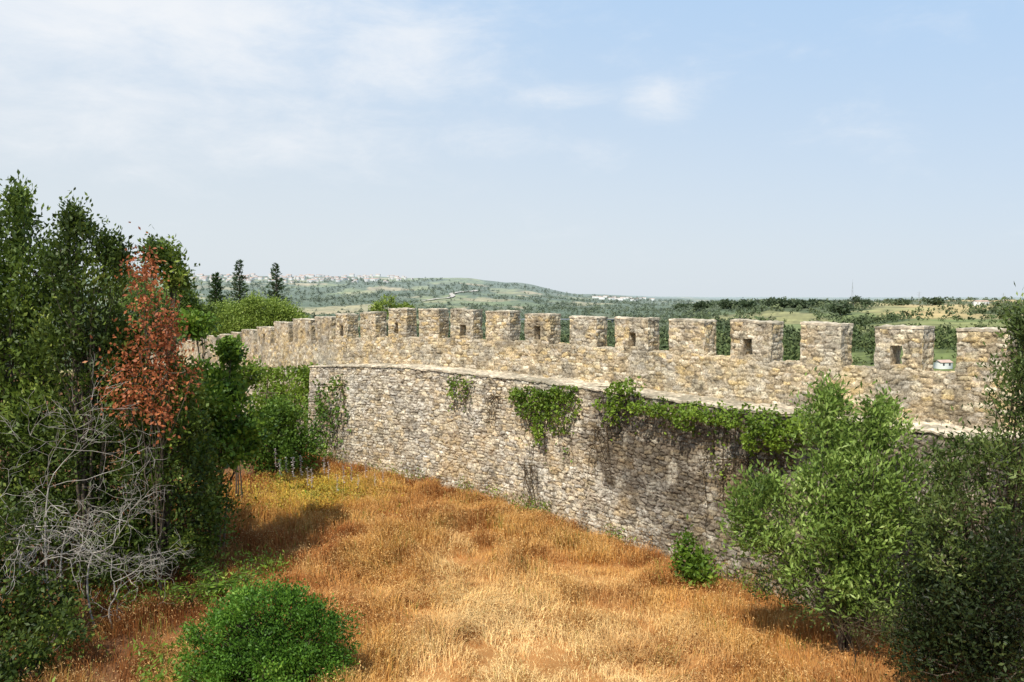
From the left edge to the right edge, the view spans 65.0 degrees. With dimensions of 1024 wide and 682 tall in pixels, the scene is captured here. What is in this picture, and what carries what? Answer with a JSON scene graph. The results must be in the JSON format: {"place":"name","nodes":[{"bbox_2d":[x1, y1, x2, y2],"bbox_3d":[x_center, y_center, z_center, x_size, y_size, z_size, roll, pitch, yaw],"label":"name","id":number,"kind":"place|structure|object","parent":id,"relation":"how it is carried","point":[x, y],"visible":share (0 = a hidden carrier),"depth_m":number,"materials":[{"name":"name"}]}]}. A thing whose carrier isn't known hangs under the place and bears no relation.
{"place":"outdoors","nodes":[
{"label":"outdoors","id":0,"kind":"place"},
{"bbox_2d":[428,290,477,299],"bbox_3d":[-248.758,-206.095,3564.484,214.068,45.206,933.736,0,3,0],"label":"road","id":1,"kind":"structure","parent":0,"point":[452,294],"depth_m":3464.55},
{"bbox_2d":[0,451,1020,681],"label":"dry grass","id":2,"kind":"structure","parent":0,"point":[338,550],"depth_m":16.65,"materials":[{"name":"orange plant"}]},
{"bbox_2d":[0,275,1023,681],"bbox_3d":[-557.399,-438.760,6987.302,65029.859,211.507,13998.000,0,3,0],"label":"ground","id":3,"kind":"structure","parent":0,"point":[794,319],"depth_m":19.16,"materials":[{"name":"beige soil"}]},
{"bbox_2d":[0,481,91,646],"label":"dark shrub","id":4,"kind":"object","parent":3,"relation":"on","point":[25,599],"visible":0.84,"depth_m":14.26,"materials":[{"name":"green plant"}]},
{"bbox_2d":[0,587,102,681],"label":"dark shrub","id":5,"kind":"object","parent":3,"relation":"on","point":[33,650],"visible":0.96,"depth_m":13.12,"materials":[{"name":"green plant"}]},
{"bbox_2d":[0,170,103,571],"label":"evergreen tree","id":6,"kind":"object","parent":3,"relation":"on","point":[17,247],"visible":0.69,"depth_m":16.76,"materials":[{"name":"green plant"}]},
{"bbox_2d":[0,462,103,591],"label":"dead shrub","id":7,"kind":"object","parent":3,"relation":"on","point":[44,537],"visible":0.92,"depth_m":14.22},
{"bbox_2d":[5,461,127,615],"bbox_3d":[-9.055,3.882,16.010,2.816,3.198,3.281,0,3,0],"label":"dead shrub","id":8,"kind":"object","parent":3,"relation":"on","point":[61,552],"visible":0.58,"depth_m":15.33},
{"bbox_2d":[0,357,133,579],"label":"dark shrub","id":9,"kind":"object","parent":3,"relation":"on","point":[35,474],"visible":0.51,"depth_m":16.67,"materials":[{"name":"green plant"}]},
{"bbox_2d":[0,499,133,602],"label":"dead shrub","id":10,"kind":"object","parent":3,"relation":"on","point":[36,548],"visible":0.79,"depth_m":15.31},
{"bbox_2d":[18,187,151,599],"bbox_3d":[-8.729,1.146,16.564,2.578,8.571,1.904,-1,3,-13],"label":"evergreen tree","id":11,"kind":"object","parent":3,"relation":"on","point":[72,224],"visible":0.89,"depth_m":16.27,"materials":[{"name":"green plant"}]},
{"bbox_2d":[1,357,170,616],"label":"bare tree","id":12,"kind":"object","parent":3,"relation":"on","point":[83,450],"visible":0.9,"depth_m":15.34,"materials":[{"name":"grey wood"}]},
{"bbox_2d":[19,475,195,624],"bbox_3d":[-8.146,4.002,15.265,3.734,3.063,2.599,0,3,0],"label":"dead shrub","id":13,"kind":"object","parent":3,"relation":"on","point":[92,552],"visible":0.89,"depth_m":15.29,"materials":[{"name":"grey wood"}]},
{"bbox_2d":[21,399,230,600],"bbox_3d":[-8.163,3.338,17.117,3.880,4.392,3.149,2,4,30],"label":"dark shrub","id":14,"kind":"object","parent":3,"relation":"on","point":[139,539],"visible":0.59,"depth_m":16.68,"materials":[{"name":"green plant"}]},
{"bbox_2d":[94,259,183,419],"bbox_3d":[-18.582,-0.004,40.128,4.606,8.193,3.970,0,3,0],"label":"tree","id":15,"kind":"object","parent":3,"relation":"on","point":[134,294],"visible":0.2,"depth_m":39.52,"materials":[{"name":"brown plant"}]},
{"bbox_2d":[89,531,188,628],"bbox_3d":[-7.242,5.149,15.803,1.942,2.647,2.220,0,3,0],"label":"dead shrub","id":16,"kind":"object","parent":3,"relation":"on","point":[111,566],"visible":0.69,"depth_m":15.23,"materials":[{"name":"grey wood"}]},
{"bbox_2d":[82,222,203,599],"bbox_3d":[-7.339,1.561,16.160,2.201,7.812,1.468,0,3,0],"label":"red-leaved tree","id":17,"kind":"object","parent":3,"relation":"on","point":[150,404],"visible":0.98,"depth_m":16.11,"materials":[{"name":"brown plant"}]},
{"bbox_2d":[80,224,222,587],"bbox_3d":[-7.600,1.479,16.982,3.015,7.916,2.138,0,3,0],"label":"evergreen tree","id":18,"kind":"object","parent":3,"relation":"on","point":[177,273],"visible":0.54,"depth_m":16.77,"materials":[{"name":"green plant"}]},
{"bbox_2d":[152,282,228,339],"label":"dark tree","id":19,"kind":"object","parent":3,"relation":"on","point":[192,301],"visible":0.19,"depth_m":59.59,"materials":[{"name":"green plant"}]},
{"bbox_2d":[157,579,225,606],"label":"fern","id":20,"kind":"object","parent":3,"relation":"on","point":[191,591],"visible":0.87,"depth_m":16.09,"materials":[{"name":"green plant"}]},
{"bbox_2d":[152,439,256,580],"bbox_3d":[-7.004,3.771,18.067,2.252,3.182,2.450,0,3,0],"label":"dark shrub","id":21,"kind":"object","parent":3,"relation":"on","point":[217,517],"visible":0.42,"depth_m":17.96,"materials":[{"name":"green plant"}]},
{"bbox_2d":[205,272,228,303],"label":"norfolk pine","id":22,"kind":"object","parent":3,"relation":"on","point":[218,288],"visible":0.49,"depth_m":94.56,"materials":[{"name":"green plant"}]},
{"bbox_2d":[155,307,284,556],"bbox_3d":[-7.176,2.237,19.130,2.370,6.128,3.021,2,4,27],"label":"leafy tree","id":23,"kind":"object","parent":3,"relation":"on","point":[243,432],"visible":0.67,"depth_m":19.08,"materials":[{"name":"green plant"}]},
{"bbox_2d":[182,561,267,597],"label":"fern","id":24,"kind":"object","parent":3,"relation":"on","point":[236,574],"visible":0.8,"depth_m":16.43,"materials":[{"name":"green plant"}]},
{"bbox_2d":[226,259,250,303],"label":"norfolk pine","id":25,"kind":"object","parent":3,"relation":"on","point":[239,294],"visible":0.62,"depth_m":109.51,"materials":[{"name":"green plant"}]},
{"bbox_2d":[215,348,269,499],"bbox_3d":[-8.220,2.409,24.264,1.726,5.145,1.347,1,4,20],"label":"tree","id":26,"kind":"object","parent":3,"relation":"on","point":[252,380],"visible":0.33,"depth_m":24.19,"materials":[{"name":"green plant"}]},
{"bbox_2d":[202,290,310,336],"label":"pale tree","id":27,"kind":"object","parent":3,"relation":"on","point":[251,312],"visible":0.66,"depth_m":64.47,"materials":[{"name":"green plant"}]},
{"bbox_2d":[169,574,365,681],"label":"round bush","id":28,"kind":"object","parent":3,"relation":"on","point":[255,649],"visible":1,"depth_m":12.58,"materials":[{"name":"green plant"}]},
{"bbox_2d":[268,450,281,478],"bbox_3d":[-7.929,4.153,27.021,0.533,1.111,0.700,-1,4,-19],"label":"acanthus","id":29,"kind":"object","parent":3,"relation":"on","point":[278,475],"visible":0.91,"depth_m":27.01,"materials":[{"name":"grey plant"}]},
{"bbox_2d":[264,263,288,302],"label":"norfolk pine","id":30,"kind":"object","parent":3,"relation":"on","point":[277,287],"visible":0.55,"depth_m":111.52,"materials":[{"name":"green plant"}]},
{"bbox_2d":[238,387,326,479],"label":"columnar shrub","id":31,"kind":"object","parent":3,"relation":"on","point":[292,441],"visible":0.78,"depth_m":27.32,"materials":[{"name":"green plant"}]},
{"bbox_2d":[285,457,300,488],"bbox_3d":[-6.947,4.253,25.612,0.722,1.146,0.550,3,4,37],"label":"acanthus","id":32,"kind":"object","parent":3,"relation":"on","point":[294,476],"visible":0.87,"depth_m":25.58,"materials":[{"name":"grey plant"}]},
{"bbox_2d":[298,466,313,498],"bbox_3d":[-6.289,4.369,24.648,0.509,1.060,0.668,-2,4,-27],"label":"acanthus","id":33,"kind":"object","parent":3,"relation":"on","point":[307,485],"visible":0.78,"depth_m":24.64,"materials":[{"name":"grey plant"}]},
{"bbox_2d":[306,468,320,498],"bbox_3d":[-6.076,4.372,24.350,0.523,1.090,0.686,0,3,3],"label":"acanthus","id":34,"kind":"object","parent":3,"relation":"on","point":[312,481],"visible":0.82,"depth_m":24.32,"materials":[{"name":"grey plant"}]},
{"bbox_2d":[325,462,333,489],"bbox_3d":[-5.858,4.326,25.632,0.490,1.021,0.643,1,3,12],"label":"acanthus","id":35,"kind":"object","parent":3,"relation":"on","point":[328,474],"visible":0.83,"depth_m":25.60,"materials":[{"name":"grey plant"}]},
{"bbox_2d":[223,459,441,520],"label":"yellow weeds","id":36,"kind":"object","parent":3,"relation":"on","point":[321,484],"visible":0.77,"depth_m":24.80,"materials":[{"name":"plant"}]},
{"bbox_2d":[335,465,345,493],"bbox_3d":[-5.258,4.354,24.954,0.635,1.008,0.484,3,4,38],"label":"acanthus","id":37,"kind":"object","parent":3,"relation":"on","point":[341,483],"visible":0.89,"depth_m":24.96,"materials":[{"name":"grey plant"}]},
{"bbox_2d":[368,294,415,367],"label":"pale bush","id":38,"kind":"object","parent":3,"relation":"on","point":[378,306],"visible":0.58,"depth_m":32.87,"materials":[{"name":"green plant"}]},
{"bbox_2d":[6,444,1023,681],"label":"weeds","id":39,"kind":"object","parent":3,"relation":"on","point":[160,675],"visible":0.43,"depth_m":16.44,"materials":[{"name":"green plant"}]},
{"bbox_2d":[131,276,1023,382],"bbox_3d":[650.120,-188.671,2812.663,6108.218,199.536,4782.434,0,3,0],"label":"woodland","id":40,"kind":"object","parent":3,"relation":"on","point":[791,344],"visible":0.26,"depth_m":1382.74,"materials":[{"name":"green plant"}]},
{"bbox_2d":[145,308,1023,673],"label":"castle wall","id":41,"kind":"structure","parent":3,"relation":"on","point":[397,412],"depth_m":22.01,"materials":[{"name":"stone"}]},
{"bbox_2d":[245,362,325,428],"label":"ivy","id":42,"kind":"object","parent":41,"relation":"attached to","point":[303,373],"visible":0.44,"depth_m":34.49,"materials":[{"name":"green plant"}]},
{"bbox_2d":[301,374,350,466],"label":"ivy","id":43,"kind":"object","parent":41,"relation":"attached to","point":[322,445],"visible":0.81,"depth_m":29.77,"materials":[{"name":"green plant"}]},
{"bbox_2d":[446,374,475,420],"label":"ivy","id":44,"kind":"object","parent":41,"relation":"attached to","point":[453,381],"visible":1,"depth_m":25.39,"materials":[{"name":"green plant"}]},
{"bbox_2d":[483,379,503,434],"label":"ivy","id":45,"kind":"object","parent":41,"relation":"attached to","point":[494,403],"visible":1,"depth_m":24.58,"materials":[{"name":"green plant"}]},
{"bbox_2d":[517,457,539,507],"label":"ivy","id":46,"kind":"object","parent":41,"relation":"attached to","point":[530,480],"visible":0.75,"depth_m":23.52,"materials":[{"name":"plant"}]},
{"bbox_2d":[504,384,581,477],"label":"ivy","id":47,"kind":"object","parent":41,"relation":"attached to","point":[554,393],"visible":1,"depth_m":22.88,"materials":[{"name":"green plant"}]},
{"bbox_2d":[582,418,613,492],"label":"ivy","id":48,"kind":"object","parent":41,"relation":"attached to","point":[598,429],"visible":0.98,"depth_m":21.60,"materials":[{"name":"plant"}]},
{"bbox_2d":[591,376,646,443],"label":"ivy","id":49,"kind":"object","parent":41,"relation":"attached to","point":[620,389],"visible":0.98,"depth_m":20.85,"materials":[{"name":"green plant"}]},
{"bbox_2d":[624,395,715,441],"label":"ivy","id":50,"kind":"object","parent":41,"relation":"attached to","point":[676,420],"visible":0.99,"depth_m":19.41,"materials":[{"name":"green plant"}]},
{"bbox_2d":[698,438,807,549],"bbox_3d":[5.451,3.554,18.105,0.464,2.976,2.991,-3,4,-40],"label":"ivy","id":51,"kind":"object","parent":41,"relation":"attached to","point":[747,462],"visible":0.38,"depth_m":18.29,"materials":[{"name":"plant"}]},
{"bbox_2d":[696,399,867,497],"bbox_3d":[5.728,2.526,17.477,0.944,2.417,4.319,-3,4,-40],"label":"ivy","id":52,"kind":"object","parent":41,"relation":"attached to","point":[756,421],"visible":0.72,"depth_m":17.61,"materials":[{"name":"green plant"}]},
{"bbox_2d":[324,441,1013,680],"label":"dry weeds","id":53,"kind":"object","parent":3,"relation":"on","point":[630,537],"visible":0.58,"depth_m":20.80,"materials":[{"name":"brown plant"}]},
{"bbox_2d":[673,303,690,308],"bbox_3d":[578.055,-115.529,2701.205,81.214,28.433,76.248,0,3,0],"label":"ridge tree","id":54,"kind":"object","parent":3,"relation":"on","point":[677,305],"visible":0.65,"depth_m":2689.70,"materials":[{"name":"green plant"}]},
{"bbox_2d":[666,513,725,590],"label":"weed shrub","id":55,"kind":"object","parent":3,"relation":"on","point":[693,565],"visible":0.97,"depth_m":18.20,"materials":[{"name":"green plant"}]},
{"bbox_2d":[691,301,712,310],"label":"ridge tree","id":56,"kind":"object","parent":3,"relation":"on","point":[698,305],"visible":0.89,"depth_m":1626.46,"materials":[{"name":"green plant"}]},
{"bbox_2d":[717,298,735,308],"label":"ridge tree","id":57,"kind":"object","parent":3,"relation":"on","point":[725,302],"visible":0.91,"depth_m":1503.49,"materials":[{"name":"green plant"}]},
{"bbox_2d":[730,299,756,307],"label":"ridge tree","id":58,"kind":"object","parent":3,"relation":"on","point":[745,303],"visible":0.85,"depth_m":1477.81,"materials":[{"name":"green plant"}]},
{"bbox_2d":[761,296,776,306],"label":"ridge tree","id":59,"kind":"object","parent":3,"relation":"on","point":[767,301],"visible":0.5,"depth_m":1328.83,"materials":[{"name":"green plant"}]},
{"bbox_2d":[768,297,791,306],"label":"ridge tree","id":60,"kind":"object","parent":3,"relation":"on","point":[781,301],"visible":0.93,"depth_m":1284.12,"materials":[{"name":"green plant"}]},
{"bbox_2d":[786,299,814,307],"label":"ridge tree","id":61,"kind":"object","parent":3,"relation":"on","point":[803,303],"visible":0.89,"depth_m":1267.55,"materials":[{"name":"green plant"}]},
{"bbox_2d":[808,298,822,304],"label":"ridge tree","id":62,"kind":"object","parent":3,"relation":"on","point":[815,301],"visible":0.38,"depth_m":1355.14,"materials":[{"name":"green plant"}]},
{"bbox_2d":[706,366,942,652],"bbox_3d":[5.693,3.176,14.554,4.488,5.412,2.192,0,3,0],"label":"olive tree","id":63,"kind":"object","parent":3,"relation":"on","point":[828,403],"visible":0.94,"depth_m":14.40,"materials":[{"name":"green plant"}]},
{"bbox_2d":[739,550,939,681],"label":"dark shrub","id":64,"kind":"object","parent":3,"relation":"on","point":[853,616],"visible":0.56,"depth_m":14.39,"materials":[{"name":"green plant"}]},
{"bbox_2d":[826,301,855,314],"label":"ridge tree","id":65,"kind":"object","parent":3,"relation":"on","point":[845,308],"visible":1,"depth_m":1054.89,"materials":[{"name":"green plant"}]},
{"bbox_2d":[849,295,861,305],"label":"ridge tree","id":66,"kind":"object","parent":3,"relation":"on","point":[855,298],"visible":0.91,"depth_m":1231.25,"materials":[{"name":"green plant"}]},
{"bbox_2d":[858,299,871,306],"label":"ridge tree","id":67,"kind":"object","parent":3,"relation":"on","point":[866,301],"visible":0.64,"depth_m":1210.51,"materials":[{"name":"green plant"}]},
{"bbox_2d":[800,593,934,672],"bbox_3d":[5.879,5.032,13.509,1.377,1.793,2.163,0,3,0],"label":"dead shrub","id":68,"kind":"object","parent":3,"relation":"on","point":[842,628],"visible":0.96,"depth_m":13.66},
{"bbox_2d":[890,299,911,305],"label":"ridge tree","id":69,"kind":"object","parent":3,"relation":"on","point":[907,302],"visible":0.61,"depth_m":1440.67,"materials":[{"name":"green plant"}]},
{"bbox_2d":[923,297,946,304],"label":"ridge tree","id":70,"kind":"object","parent":3,"relation":"on","point":[934,301],"visible":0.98,"depth_m":1552.81,"materials":[{"name":"green plant"}]},
{"bbox_2d":[933,360,953,368],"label":"cottage","id":71,"kind":"structure","parent":3,"relation":"on","point":[942,364],"depth_m":375.69,"materials":[{"name":"paint"}]},
{"bbox_2d":[876,505,1023,681],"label":"dark shrub","id":72,"kind":"object","parent":3,"relation":"on","point":[956,628],"visible":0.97,"depth_m":12.00,"materials":[{"name":"green plant"}]},
{"bbox_2d":[905,282,1023,681],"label":"olive tree","id":73,"kind":"object","parent":3,"relation":"on","point":[955,476],"visible":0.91,"depth_m":12.36,"materials":[{"name":"green plant"}]},
{"bbox_2d":[972,300,988,305],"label":"farmhouse","id":74,"kind":"object","parent":3,"relation":"on","point":[975,302],"visible":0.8,"depth_m":1502.28,"materials":[{"name":"ceramic"}]},
{"bbox_2d":[0,0,1023,296],"label":"sky","id":75,"kind":"structure","parent":0,"point":[663,148],"materials":[{"name":"blue"}]}
]}

